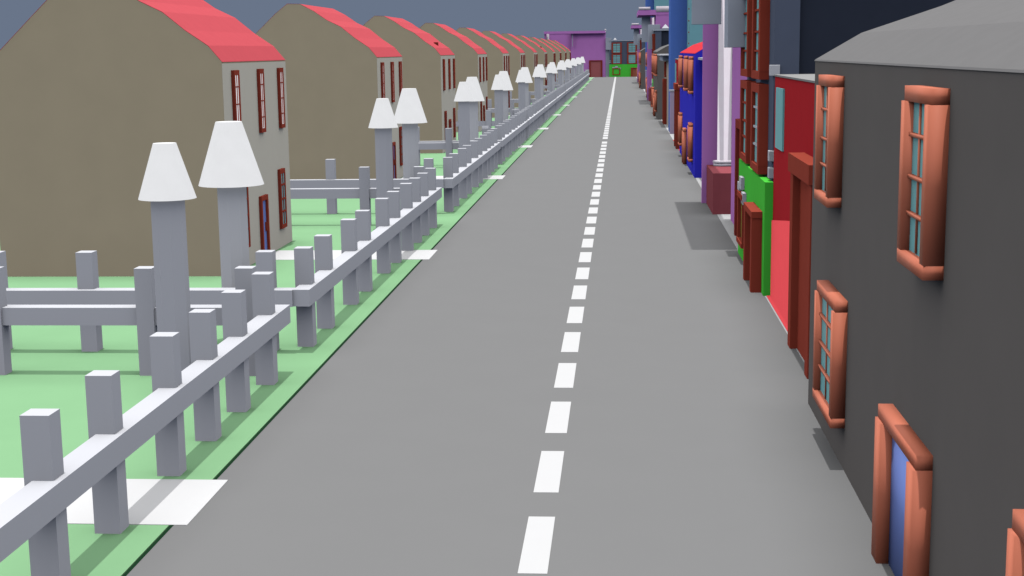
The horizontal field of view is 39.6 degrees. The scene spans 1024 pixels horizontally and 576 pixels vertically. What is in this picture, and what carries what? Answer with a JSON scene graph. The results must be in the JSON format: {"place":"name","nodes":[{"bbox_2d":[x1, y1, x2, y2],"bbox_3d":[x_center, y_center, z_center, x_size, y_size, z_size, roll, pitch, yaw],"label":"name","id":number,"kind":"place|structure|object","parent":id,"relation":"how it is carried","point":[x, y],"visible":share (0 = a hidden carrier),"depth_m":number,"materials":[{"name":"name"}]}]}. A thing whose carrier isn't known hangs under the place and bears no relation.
{"place":"outdoors","nodes":[
{"label":"outdoors","id":0,"kind":"place"},
{"bbox_2d":[0,478,227,524],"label":"path","id":1,"kind":"structure","parent":0,"point":[168,501],"depth_m":19.49,"materials":[{"name":"white paint"}]},
{"bbox_2d":[0,0,291,276],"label":"beige house","id":2,"kind":"structure","parent":0,"point":[98,98],"depth_m":38.88,"materials":[{"name":"beige paint"}]},
{"bbox_2d":[231,70,241,120],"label":"window","id":3,"kind":"structure","parent":2,"relation":"in","point":[235,77],"depth_m":39.28,"materials":[{"name":"red wood"}]},
{"bbox_2d":[246,187,250,246],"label":"window","id":4,"kind":"structure","parent":2,"relation":"in","point":[247,193],"depth_m":40.53,"materials":[{"name":"red wood"}]},
{"bbox_2d":[256,69,265,132],"bbox_3d":[-7.441,-5.556,42.187,0.132,1.870,0.550,0,9,4],"label":"window","id":5,"kind":"structure","parent":2,"relation":"in","point":[260,72],"depth_m":42.04,"materials":[{"name":"red wood"}]},
{"bbox_2d":[259,194,270,249],"bbox_3d":[-7.414,-1.841,42.558,0.120,1.860,0.820,0,9,4],"label":"door","id":6,"kind":"structure","parent":2,"relation":"in","point":[263,200],"depth_m":42.61,"materials":[{"name":"blue wood"}]},
{"bbox_2d":[277,68,285,127],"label":"window","id":7,"kind":"structure","parent":2,"relation":"in","point":[280,74],"depth_m":44.49,"materials":[{"name":"red wood"}]},
{"bbox_2d":[277,168,286,228],"bbox_3d":[-7.239,-2.824,44.795,0.132,1.860,0.690,0,9,4],"label":"window","id":8,"kind":"structure","parent":2,"relation":"in","point":[281,172],"depth_m":44.61,"materials":[{"name":"red wood"}]},
{"bbox_2d":[0,77,593,575],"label":"lawn","id":9,"kind":"structure","parent":0,"point":[52,365],"depth_m":27.32,"materials":[{"name":"green plant"}]},
{"bbox_2d":[0,266,290,575],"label":"garden fence","id":10,"kind":"object","parent":9,"relation":"on","point":[250,317],"visible":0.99,"depth_m":20.36,"materials":[{"name":"white paint"}]},
{"bbox_2d":[138,142,196,370],"bbox_3d":[-6.126,-0.359,25.570,1.020,4.480,1.020,0,9,4],"label":"garden lamp","id":11,"kind":"object","parent":9,"relation":"on","point":[167,190],"visible":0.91,"depth_m":25.26,"materials":[{"name":"grey metal"}]},
{"bbox_2d":[0,166,441,351],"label":"garden fence","id":12,"kind":"object","parent":9,"relation":"on","point":[406,216],"visible":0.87,"depth_m":31.46,"materials":[{"name":"white paint"}]},
{"bbox_2d":[198,121,263,287],"bbox_3d":[-5.812,-1.138,29.703,1.344,4.650,1.344,0,9,4],"label":"garden lamp","id":13,"kind":"object","parent":9,"relation":"on","point":[230,172],"visible":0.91,"depth_m":29.27,"materials":[{"name":"paint"}]},
{"bbox_2d":[368,98,397,197],"bbox_3d":[-4.371,-4.230,48.673,1.020,4.480,1.020,0,9,4],"label":"garden lamp","id":14,"kind":"object","parent":9,"relation":"on","point":[383,122],"visible":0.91,"depth_m":48.33,"materials":[{"name":"white paint"}]},
{"bbox_2d":[290,128,500,213],"bbox_3d":[-6.066,-5.595,64.379,9.338,2.063,21.790,0,9,4],"label":"garden fence","id":15,"kind":"object","parent":9,"relation":"on","point":[467,168],"visible":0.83,"depth_m":57.74,"materials":[{"name":"white paint"}]},
{"bbox_2d":[395,88,426,178],"bbox_3d":[-3.906,-5.342,54.796,1.344,4.650,1.344,0,9,4],"label":"garden lamp","id":16,"kind":"object","parent":9,"relation":"on","point":[409,115],"visible":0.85,"depth_m":54.38,"materials":[{"name":"paint"}]},
{"bbox_2d":[454,82,472,147],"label":"garden lamp","id":17,"kind":"object","parent":9,"relation":"on","point":[463,97],"visible":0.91,"depth_m":73.28,"materials":[{"name":"white paint"}]},
{"bbox_2d":[418,110,527,165],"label":"garden fence","id":18,"kind":"object","parent":9,"relation":"on","point":[511,134],"visible":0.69,"depth_m":83.75,"materials":[{"name":"white paint"}]},
{"bbox_2d":[466,77,484,140],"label":"garden lamp","id":19,"kind":"object","parent":9,"relation":"on","point":[475,89],"visible":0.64,"depth_m":77.54,"materials":[{"name":"paint"}]},
{"bbox_2d":[491,75,505,125],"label":"garden lamp","id":20,"kind":"object","parent":9,"relation":"on","point":[498,86],"visible":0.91,"depth_m":94.37,"materials":[{"name":"grey metal"}]},
{"bbox_2d":[456,99,544,140],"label":"garden fence","id":21,"kind":"object","parent":9,"relation":"on","point":[535,110],"visible":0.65,"depth_m":107.48,"materials":[{"name":"white paint"}]},
{"bbox_2d":[499,71,512,120],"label":"garden lamp","id":22,"kind":"object","parent":9,"relation":"on","point":[506,80],"visible":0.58,"depth_m":98.37,"materials":[{"name":"paint"}]},
{"bbox_2d":[488,91,555,122],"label":"garden fence","id":23,"kind":"object","parent":9,"relation":"on","point":[549,100],"visible":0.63,"depth_m":129.07,"materials":[{"name":"white paint"}]},
{"bbox_2d":[516,70,527,110],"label":"garden lamp","id":24,"kind":"object","parent":9,"relation":"on","point":[521,79],"visible":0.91,"depth_m":116.45,"materials":[{"name":"white paint"}]},
{"bbox_2d":[517,67,532,107],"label":"garden lamp","id":25,"kind":"object","parent":9,"relation":"on","point":[527,74],"visible":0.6,"depth_m":120.43,"materials":[{"name":"paint"}]},
{"bbox_2d":[532,67,542,99],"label":"garden lamp","id":26,"kind":"object","parent":9,"relation":"on","point":[537,74],"visible":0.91,"depth_m":138.85,"materials":[{"name":"white paint"}]},
{"bbox_2d":[510,85,565,110],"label":"garden fence","id":27,"kind":"object","parent":9,"relation":"on","point":[560,93],"visible":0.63,"depth_m":152.32,"materials":[{"name":"white paint"}]},
{"bbox_2d":[534,64,546,97],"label":"garden lamp","id":28,"kind":"object","parent":9,"relation":"on","point":[541,66],"visible":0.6,"depth_m":143.79,"materials":[{"name":"paint"}]},
{"bbox_2d":[545,64,553,91],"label":"garden lamp","id":29,"kind":"object","parent":9,"relation":"on","point":[549,71],"visible":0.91,"depth_m":163.04,"materials":[{"name":"grey metal"}]},
{"bbox_2d":[550,62,557,90],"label":"garden lamp","id":30,"kind":"object","parent":9,"relation":"on","point":[553,75],"visible":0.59,"depth_m":169.02,"materials":[{"name":"paint"}]},
{"bbox_2d":[544,80,573,101],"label":"garden fence","id":31,"kind":"object","parent":9,"relation":"on","point":[569,86],"visible":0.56,"depth_m":179.62,"materials":[{"name":"white paint"}]},
{"bbox_2d":[556,62,562,85],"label":"garden lamp","id":32,"kind":"object","parent":9,"relation":"on","point":[559,68],"visible":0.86,"depth_m":190.68,"materials":[{"name":"white paint"}]},
{"bbox_2d":[559,60,566,84],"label":"garden lamp","id":33,"kind":"object","parent":9,"relation":"on","point":[563,64],"visible":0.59,"depth_m":196.81,"materials":[{"name":"paint"}]},
{"bbox_2d":[555,77,578,94],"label":"garden fence","id":34,"kind":"object","parent":9,"relation":"on","point":[575,83],"visible":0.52,"depth_m":204.71,"materials":[{"name":"white paint"}]},
{"bbox_2d":[565,61,569,82],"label":"garden lamp","id":35,"kind":"object","parent":9,"relation":"on","point":[566,71],"visible":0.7,"depth_m":214.28,"materials":[{"name":"white paint"}]},
{"bbox_2d":[556,74,582,89],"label":"garden fence","id":36,"kind":"object","parent":9,"relation":"on","point":[580,78],"visible":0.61,"depth_m":229.09,"materials":[{"name":"white paint"}]},
{"bbox_2d":[555,71,586,85],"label":"garden fence","id":37,"kind":"object","parent":9,"relation":"on","point":[584,76],"visible":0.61,"depth_m":249.66,"materials":[{"name":"white paint"}]},
{"bbox_2d":[0,0,644,49],"label":"sky","id":38,"kind":"structure","parent":0,"point":[527,18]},
{"bbox_2d":[256,4,402,178],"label":"beige house","id":39,"kind":"structure","parent":0,"point":[343,72],"depth_m":63.02,"materials":[{"name":"beige paint"}]},
{"bbox_2d":[380,62,384,97],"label":"window","id":40,"kind":"structure","parent":39,"relation":"in","point":[382,69],"depth_m":63.58,"materials":[{"name":"red wood"}]},
{"bbox_2d":[390,62,394,101],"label":"window","id":41,"kind":"structure","parent":39,"relation":"in","point":[391,63],"depth_m":66.34,"materials":[{"name":"red wood"}]},
{"bbox_2d":[392,142,396,178],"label":"door","id":42,"kind":"structure","parent":39,"relation":"in","point":[393,143],"depth_m":67.07,"materials":[{"name":"red wood"}]},
{"bbox_2d":[398,61,402,97],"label":"window","id":43,"kind":"structure","parent":39,"relation":"in","point":[400,62],"depth_m":68.75,"materials":[{"name":"red wood"}]},
{"bbox_2d":[399,126,402,165],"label":"window","id":44,"kind":"structure","parent":39,"relation":"in","point":[400,128],"depth_m":68.90,"materials":[{"name":"red wood"}]},
{"bbox_2d":[276,250,436,259],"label":"path","id":45,"kind":"structure","parent":0,"point":[406,255],"depth_m":42.83,"materials":[{"name":"white paint"}]},
{"bbox_2d":[363,16,455,152],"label":"beige house","id":46,"kind":"structure","parent":0,"point":[428,64],"depth_m":85.10,"materials":[{"name":"beige paint"}]},
{"bbox_2d":[442,59,445,89],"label":"window","id":47,"kind":"structure","parent":46,"relation":"in","point":[444,81],"depth_m":85.81,"materials":[{"name":"red wood"}]},
{"bbox_2d":[448,59,450,88],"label":"window","id":48,"kind":"structure","parent":46,"relation":"in","point":[449,63],"depth_m":88.49,"materials":[{"name":"red wood"}]},
{"bbox_2d":[453,59,455,87],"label":"window","id":49,"kind":"structure","parent":46,"relation":"in","point":[454,85],"depth_m":90.99,"materials":[{"name":"red wood"}]},
{"bbox_2d":[453,108,455,136],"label":"window","id":50,"kind":"structure","parent":46,"relation":"in","point":[454,111],"depth_m":91.05,"materials":[{"name":"red wood"}]},
{"bbox_2d":[400,175,505,178],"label":"path","id":51,"kind":"structure","parent":0,"point":[496,176],"depth_m":69.01,"materials":[{"name":"white paint"}]},
{"bbox_2d":[419,23,487,131],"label":"beige house","id":52,"kind":"structure","parent":0,"point":[470,58],"depth_m":107.17,"materials":[{"name":"beige paint"}]},
{"bbox_2d":[456,28,509,117],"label":"beige house","id":53,"kind":"structure","parent":0,"point":[498,60],"depth_m":129.84,"materials":[{"name":"beige paint"}]},
{"bbox_2d":[482,31,524,107],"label":"beige house","id":54,"kind":"structure","parent":0,"point":[517,57],"depth_m":152.66,"materials":[{"name":"beige paint"}]},
{"bbox_2d":[127,77,894,575],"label":"road","id":55,"kind":"structure","parent":0,"point":[403,433],"depth_m":23.50,"materials":[{"name":"grey asphalt"}]},
{"bbox_2d":[518,77,615,573],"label":"road marking","id":56,"kind":"object","parent":55,"relation":"on","point":[535,554],"visible":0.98,"depth_m":23.06,"materials":[{"name":"paint"}]},
{"bbox_2d":[609,38,636,76],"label":"green pub","id":57,"kind":"structure","parent":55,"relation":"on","point":[622,58],"depth_m":317.83,"materials":[{"name":"green paint"}]},
{"bbox_2d":[612,42,621,52],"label":"window","id":58,"kind":"structure","parent":57,"relation":"in","point":[616,47],"depth_m":317.49,"materials":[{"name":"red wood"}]},
{"bbox_2d":[612,54,621,63],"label":"window","id":59,"kind":"structure","parent":57,"relation":"in","point":[616,58],"depth_m":317.88,"materials":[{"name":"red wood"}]},
{"bbox_2d":[627,42,636,52],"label":"window","id":60,"kind":"structure","parent":57,"relation":"in","point":[631,48],"depth_m":317.22,"materials":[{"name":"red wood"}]},
{"bbox_2d":[627,54,636,63],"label":"window","id":61,"kind":"structure","parent":57,"relation":"in","point":[631,58],"depth_m":317.65,"materials":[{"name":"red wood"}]},
{"bbox_2d":[631,68,636,76],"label":"door","id":62,"kind":"structure","parent":57,"relation":"in","point":[633,70],"depth_m":317.96,"materials":[{"name":"red wood"}]},
{"bbox_2d":[501,33,537,98],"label":"beige house","id":63,"kind":"structure","parent":0,"point":[531,59],"depth_m":176.49,"materials":[{"name":"beige paint"}]},
{"bbox_2d":[516,35,546,90],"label":"beige house","id":64,"kind":"structure","parent":0,"point":[542,54],"depth_m":200.80,"materials":[{"name":"beige paint"}]},
{"bbox_2d":[528,37,555,81],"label":"beige house","id":65,"kind":"structure","parent":0,"point":[551,55],"depth_m":227.19,"materials":[{"name":"beige paint"}]},
{"bbox_2d":[537,38,561,84],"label":"beige house","id":66,"kind":"structure","parent":0,"point":[557,52],"depth_m":250.82,"materials":[{"name":"beige paint"}]},
{"bbox_2d":[544,39,566,81],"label":"beige house","id":67,"kind":"structure","parent":0,"point":[563,53],"depth_m":275.35,"materials":[{"name":"beige paint"}]},
{"bbox_2d":[551,40,570,75],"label":"beige house","id":68,"kind":"structure","parent":0,"point":[568,51],"depth_m":300.44,"materials":[{"name":"beige paint"}]},
{"bbox_2d":[645,0,668,92],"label":"blue tower","id":69,"kind":"structure","parent":0,"point":[652,4],"depth_m":198.37,"materials":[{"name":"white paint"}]},
{"bbox_2d":[668,0,702,133],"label":"blue tower","id":70,"kind":"structure","parent":0,"point":[684,33],"depth_m":101.16,"materials":[{"name":"blue paint"}]},
{"bbox_2d":[678,42,702,177],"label":"blue house","id":71,"kind":"structure","parent":0,"point":[690,112],"depth_m":68.43,"materials":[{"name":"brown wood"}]},
{"bbox_2d":[678,55,682,87],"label":"window","id":72,"kind":"structure","parent":71,"relation":"in","point":[680,60],"depth_m":79.36,"materials":[{"name":"brown wood"}]},
{"bbox_2d":[678,112,682,145],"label":"window","id":73,"kind":"structure","parent":71,"relation":"in","point":[680,117],"depth_m":79.87,"materials":[{"name":"brown wood"}]},
{"bbox_2d":[682,128,686,163],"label":"door","id":74,"kind":"structure","parent":71,"relation":"in","point":[684,131],"depth_m":74.77,"materials":[{"name":"brown wood"}]},
{"bbox_2d":[683,56,687,90],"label":"window","id":75,"kind":"structure","parent":71,"relation":"in","point":[685,61],"depth_m":73.06,"materials":[{"name":"brown wood"}]},
{"bbox_2d":[687,122,692,161],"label":"window","id":76,"kind":"structure","parent":71,"relation":"in","point":[690,125],"depth_m":68.41,"materials":[{"name":"brown wood"}]},
{"bbox_2d":[688,56,693,93],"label":"window","id":77,"kind":"structure","parent":71,"relation":"in","point":[691,58],"depth_m":67.83,"materials":[{"name":"brown wood"}]},
{"bbox_2d":[636,77,803,361],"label":"pavement","id":78,"kind":"structure","parent":0,"point":[726,221],"depth_m":48.77,"materials":[{"name":"grey concrete"}]},
{"bbox_2d":[631,23,641,82],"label":"purple building","id":79,"kind":"structure","parent":78,"relation":"on","point":[637,27],"depth_m":257.73,"materials":[{"name":"white paint"}]},
{"bbox_2d":[639,48,644,88],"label":"grey house","id":80,"kind":"structure","parent":78,"relation":"on","point":[642,69],"depth_m":217.56,"materials":[{"name":"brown wood"}]},
{"bbox_2d":[637,6,668,100],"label":"purple building","id":81,"kind":"structure","parent":78,"relation":"on","point":[660,14],"depth_m":162.38,"materials":[{"name":"white paint"}]},
{"bbox_2d":[648,24,659,48],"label":"pole sign","id":82,"kind":"object","parent":78,"relation":"on","point":[651,28],"visible":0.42,"depth_m":154.05,"materials":[{"name":"grey metal"}]},
{"bbox_2d":[650,24,668,106],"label":"green pub","id":83,"kind":"structure","parent":78,"relation":"on","point":[660,37],"depth_m":148.05,"materials":[{"name":"red wood"}]},
{"bbox_2d":[651,44,668,119],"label":"grey house","id":84,"kind":"structure","parent":78,"relation":"on","point":[657,69],"depth_m":122.62,"materials":[{"name":"grey paint"}]},
{"bbox_2d":[654,90,656,111],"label":"window","id":85,"kind":"structure","parent":84,"relation":"in","point":[655,93],"depth_m":123.46,"materials":[{"name":"brown wood"}]},
{"bbox_2d":[657,54,668,125],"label":"tan shop","id":86,"kind":"structure","parent":78,"relation":"on","point":[665,86],"depth_m":114.46,"materials":[{"name":"red wood"}]},
{"bbox_2d":[662,79,666,123],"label":"door","id":87,"kind":"structure","parent":86,"relation":"in","point":[664,81],"depth_m":114.65,"materials":[{"name":"red wood"}]},
{"bbox_2d":[673,59,679,150],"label":"red building","id":88,"kind":"structure","parent":78,"relation":"on","point":[676,88],"depth_m":86.88,"materials":[{"name":"red wood"}]},
{"bbox_2d":[673,83,679,148],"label":"door","id":89,"kind":"structure","parent":88,"relation":"in","point":[675,85],"depth_m":86.23,"materials":[{"name":"red wood"}]},
{"bbox_2d":[692,0,746,235],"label":"purple building","id":90,"kind":"structure","parent":78,"relation":"on","point":[721,77],"depth_m":54.45,"materials":[{"name":"white paint"}]},
{"bbox_2d":[734,119,739,235],"bbox_3d":[7.218,-3.355,44.645,0.220,3.760,3.000,0,9,4],"label":"door","id":91,"kind":"structure","parent":90,"relation":"in","point":[737,121],"depth_m":45.75,"materials":[{"name":"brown wood"}]},
{"bbox_2d":[724,0,745,47],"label":"pole sign","id":92,"kind":"object","parent":78,"relation":"on","point":[734,23],"visible":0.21,"depth_m":40.31,"materials":[{"name":"grey metal"}]},
{"bbox_2d":[736,0,954,295],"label":"green pub","id":93,"kind":"structure","parent":78,"relation":"on","point":[791,36],"depth_m":34.76,"materials":[{"name":"paint"}]},
{"bbox_2d":[736,190,743,248],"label":"blind window","id":94,"kind":"structure","parent":93,"relation":"in","point":[740,215],"depth_m":41.00,"materials":[{"name":"red wood"}]},
{"bbox_2d":[740,0,751,76],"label":"window","id":95,"kind":"structure","parent":93,"relation":"in","point":[746,52],"depth_m":38.67,"materials":[{"name":"red wood"}]},
{"bbox_2d":[739,80,755,163],"bbox_3d":[6.633,-4.705,40.014,0.260,2.240,2.250,0,9,4],"label":"window","id":96,"kind":"structure","parent":93,"relation":"in","point":[745,85],"depth_m":39.62,"materials":[{"name":"red wood"}]},
{"bbox_2d":[743,202,761,292],"bbox_3d":[6.127,-1.066,36.285,0.269,2.020,2.300,0,9,4],"label":"door","id":97,"kind":"structure","parent":93,"relation":"in","point":[752,240],"depth_m":35.30,"materials":[{"name":"red wood"}]},
{"bbox_2d":[750,82,768,173],"bbox_3d":[6.377,-4.141,36.646,0.260,2.240,2.200,0,9,4],"label":"window","id":98,"kind":"structure","parent":93,"relation":"in","point":[759,91],"depth_m":35.69,"materials":[{"name":"red wood"}]},
{"bbox_2d":[751,0,769,79],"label":"window","id":99,"kind":"structure","parent":93,"relation":"in","point":[760,8],"depth_m":35.31,"materials":[{"name":"red wood"}]},
{"bbox_2d":[808,0,1023,575],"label":"grey house","id":100,"kind":"structure","parent":78,"relation":"on","point":[916,375],"depth_m":14.77,"materials":[{"name":"grey paint"}]},
{"bbox_2d":[814,74,844,207],"bbox_3d":[4.720,-2.209,21.147,0.225,1.885,1.430,0,9,4],"label":"window","id":101,"kind":"structure","parent":100,"relation":"in","point":[829,126],"depth_m":20.57,"materials":[{"name":"brown wood"}]},
{"bbox_2d":[812,280,847,427],"bbox_3d":[4.721,0.941,21.116,0.225,1.840,1.930,0,9,4],"label":"window","id":102,"kind":"structure","parent":100,"relation":"in","point":[830,307],"depth_m":20.53,"materials":[{"name":"brown wood"}]},
{"bbox_2d":[871,404,932,575],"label":"door","id":103,"kind":"structure","parent":100,"relation":"in","point":[903,465],"depth_m":15.92,"materials":[{"name":"brown wood"}]},
{"bbox_2d":[897,85,950,280],"bbox_3d":[4.223,-1.115,14.612,0.225,1.885,1.360,0,9,4],"label":"window","id":104,"kind":"structure","parent":100,"relation":"in","point":[925,110],"depth_m":14.10,"materials":[{"name":"brown wood"}]},
{"bbox_2d":[1005,509,1023,575],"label":"window","id":105,"kind":"structure","parent":100,"relation":"in","point":[1015,535],"depth_m":10.87,"materials":[{"name":"brown wood"}]},
{"bbox_2d":[767,74,814,378],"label":"red building","id":106,"kind":"structure","parent":0,"point":[788,297],"depth_m":28.75,"materials":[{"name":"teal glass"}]},
{"bbox_2d":[775,87,784,150],"bbox_3d":[6.172,-3.899,32.777,0.042,1.400,1.480,0,9,4],"label":"window","id":107,"kind":"structure","parent":106,"relation":"in","point":[780,92],"depth_m":32.64,"materials":[{"name":"teal glass"}]},
{"bbox_2d":[787,152,812,378],"bbox_3d":[5.606,-0.521,27.265,0.320,3.920,3.184,0,9,4],"label":"door","id":108,"kind":"structure","parent":106,"relation":"in","point":[800,164],"depth_m":27.98,"materials":[{"name":"red wood"}]},
{"bbox_3d":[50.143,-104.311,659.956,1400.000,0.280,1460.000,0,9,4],"label":"ground","id":109,"kind":"structure","parent":0,"visible":0},
{"bbox_2d":[123,86,585,575],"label":"lawn edge","id":110,"kind":"object","parent":109,"relation":"on","point":[215,478],"visible":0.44,"depth_m":25.05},
{"bbox_2d":[606,38,610,76],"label":"pole sign","id":111,"kind":"object","parent":109,"relation":"on","point":[608,45],"visible":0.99,"depth_m":318.82,"materials":[{"name":"grey metal"}]},
{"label":"end pavement","id":112,"kind":"structure","parent":0,"visible":0},
{"bbox_2d":[544,29,605,76],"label":"purple building","id":113,"kind":"structure","parent":112,"relation":"on","point":[589,47],"depth_m":318.95,"materials":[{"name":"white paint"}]},
{"bbox_2d":[589,60,601,76],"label":"door","id":114,"kind":"structure","parent":113,"relation":"in","point":[595,66],"depth_m":319.36,"materials":[{"name":"brown wood"}]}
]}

